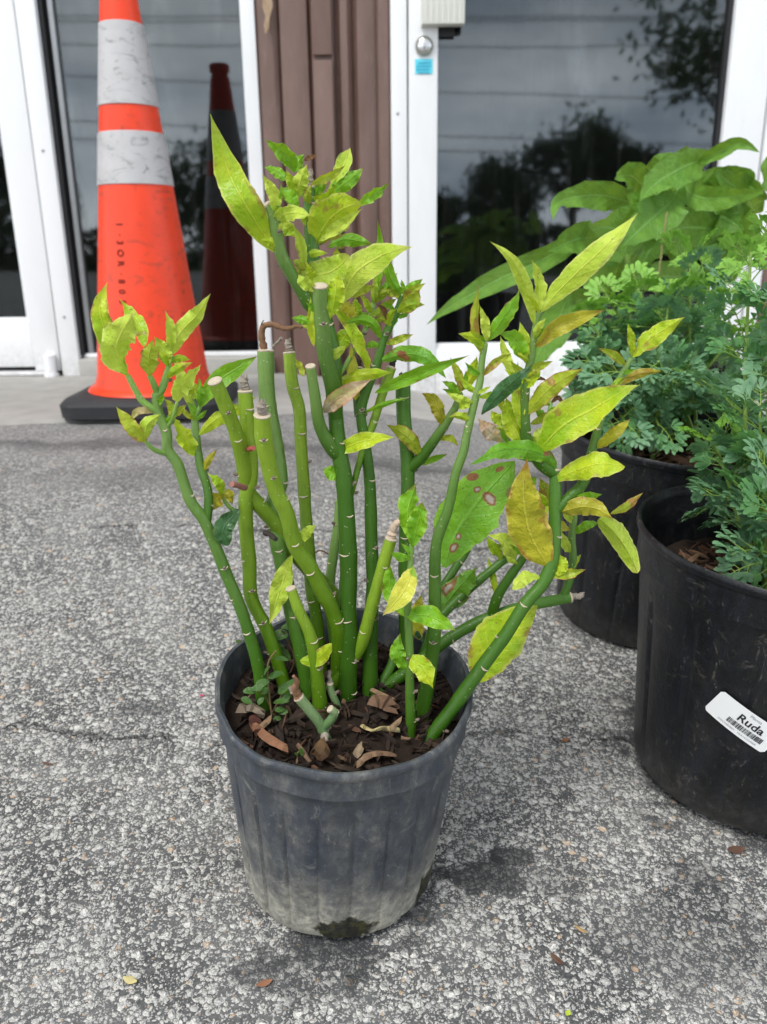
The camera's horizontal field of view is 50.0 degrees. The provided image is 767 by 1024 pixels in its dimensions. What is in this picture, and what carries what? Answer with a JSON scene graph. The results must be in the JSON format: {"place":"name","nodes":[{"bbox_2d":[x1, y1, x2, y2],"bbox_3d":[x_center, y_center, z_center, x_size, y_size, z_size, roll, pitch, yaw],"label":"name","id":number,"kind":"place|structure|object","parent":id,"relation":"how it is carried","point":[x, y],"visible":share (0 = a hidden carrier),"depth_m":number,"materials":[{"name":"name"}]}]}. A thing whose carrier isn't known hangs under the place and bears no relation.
{"place":"outdoors","nodes":[
{"label":"outdoors","id":0,"kind":"place"},
{"bbox_2d":[0,411,766,1023],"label":"ground","id":1,"kind":"structure","parent":0,"point":[120,845],"depth_m":0.80,"materials":[{"name":"grey asphalt"}]},
{"bbox_2d":[123,976,136,983],"bbox_3d":[-0.197,0.364,0.640,0.012,0.003,0.007,-1,18,0],"label":"dry leaf","id":2,"kind":"object","parent":1,"relation":"on","point":[129,979],"visible":1,"depth_m":0.64,"materials":[{"name":"yellow plant"}]},
{"bbox_2d":[256,979,271,986],"bbox_3d":[-0.093,0.368,0.642,0.012,0.002,0.007,-1,18,0],"label":"dry leaf","id":3,"kind":"object","parent":1,"relation":"on","point":[265,982],"visible":1,"depth_m":0.64,"materials":[{"name":"orange plant"}]},
{"bbox_2d":[0,0,766,395],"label":"shop building","id":4,"kind":"structure","parent":1,"relation":"on","point":[470,132],"depth_m":2.23,"materials":[{"name":"white paint"}]},
{"bbox_2d":[0,0,62,376],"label":"glass door","id":5,"kind":"structure","parent":4,"relation":"in","point":[28,325],"depth_m":2.31,"materials":[{"name":"white paint"}]},
{"bbox_2d":[37,0,272,357],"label":"window","id":6,"kind":"structure","parent":4,"relation":"in","point":[203,54],"depth_m":2.25,"materials":[{"name":"glass"}]},
{"bbox_2d":[408,0,766,395],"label":"glass door","id":7,"kind":"structure","parent":4,"relation":"in","point":[513,105],"depth_m":2.23,"materials":[{"name":"white paint"}]},
{"bbox_2d":[90,114,683,937],"bbox_3d":[0.002,0.032,0.650,0.395,0.626,0.219,-8,19,-22],"label":"potted plant","id":8,"kind":"object","parent":1,"relation":"on","point":[342,718],"visible":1,"depth_m":0.62,"materials":[{"name":"green plant"}]},
{"bbox_2d":[550,952,563,964],"bbox_3d":[0.142,0.365,0.671,0.010,0.004,0.010,-1,18,0],"label":"wood chip","id":9,"kind":"object","parent":1,"relation":"on","point":[557,959],"visible":1,"depth_m":0.67,"materials":[{"name":"brown wood"}]},
{"bbox_2d":[574,924,587,932],"bbox_3d":[0.167,0.353,0.696,0.010,0.003,0.008,-1,18,0],"label":"dry leaf","id":10,"kind":"object","parent":1,"relation":"on","point":[580,929],"visible":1,"depth_m":0.70,"materials":[{"name":"beige plant"}]},
{"bbox_2d":[427,137,766,401],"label":"potted plant","id":11,"kind":"object","parent":1,"relation":"on","point":[728,198],"visible":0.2,"depth_m":1.24,"materials":[{"name":"green plant"}]},
{"bbox_2d":[557,212,766,647],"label":"potted herb","id":12,"kind":"object","parent":1,"relation":"on","point":[649,451],"visible":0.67,"depth_m":0.99,"materials":[{"name":"plant"}]},
{"bbox_2d":[634,211,766,834],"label":"potted herb","id":13,"kind":"object","parent":1,"relation":"on","point":[700,729],"visible":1,"depth_m":0.77,"materials":[{"name":"plastic"}]},
{"bbox_2d":[727,846,744,853],"bbox_3d":[0.335,0.320,0.780,0.018,0.003,0.010,-1,18,0],"label":"wood chip","id":14,"kind":"object","parent":1,"relation":"on","point":[737,849],"visible":1,"depth_m":0.78,"materials":[{"name":"brown wood"}]},
{"bbox_2d":[0,367,766,424],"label":"pavement","id":15,"kind":"structure","parent":0,"point":[31,399],"depth_m":2.14,"materials":[{"name":"concrete"}]},
{"bbox_2d":[60,0,237,420],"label":"traffic cone","id":16,"kind":"object","parent":15,"relation":"on","point":[143,270],"visible":0.88,"depth_m":1.73,"materials":[{"name":"plastic"}]}
]}

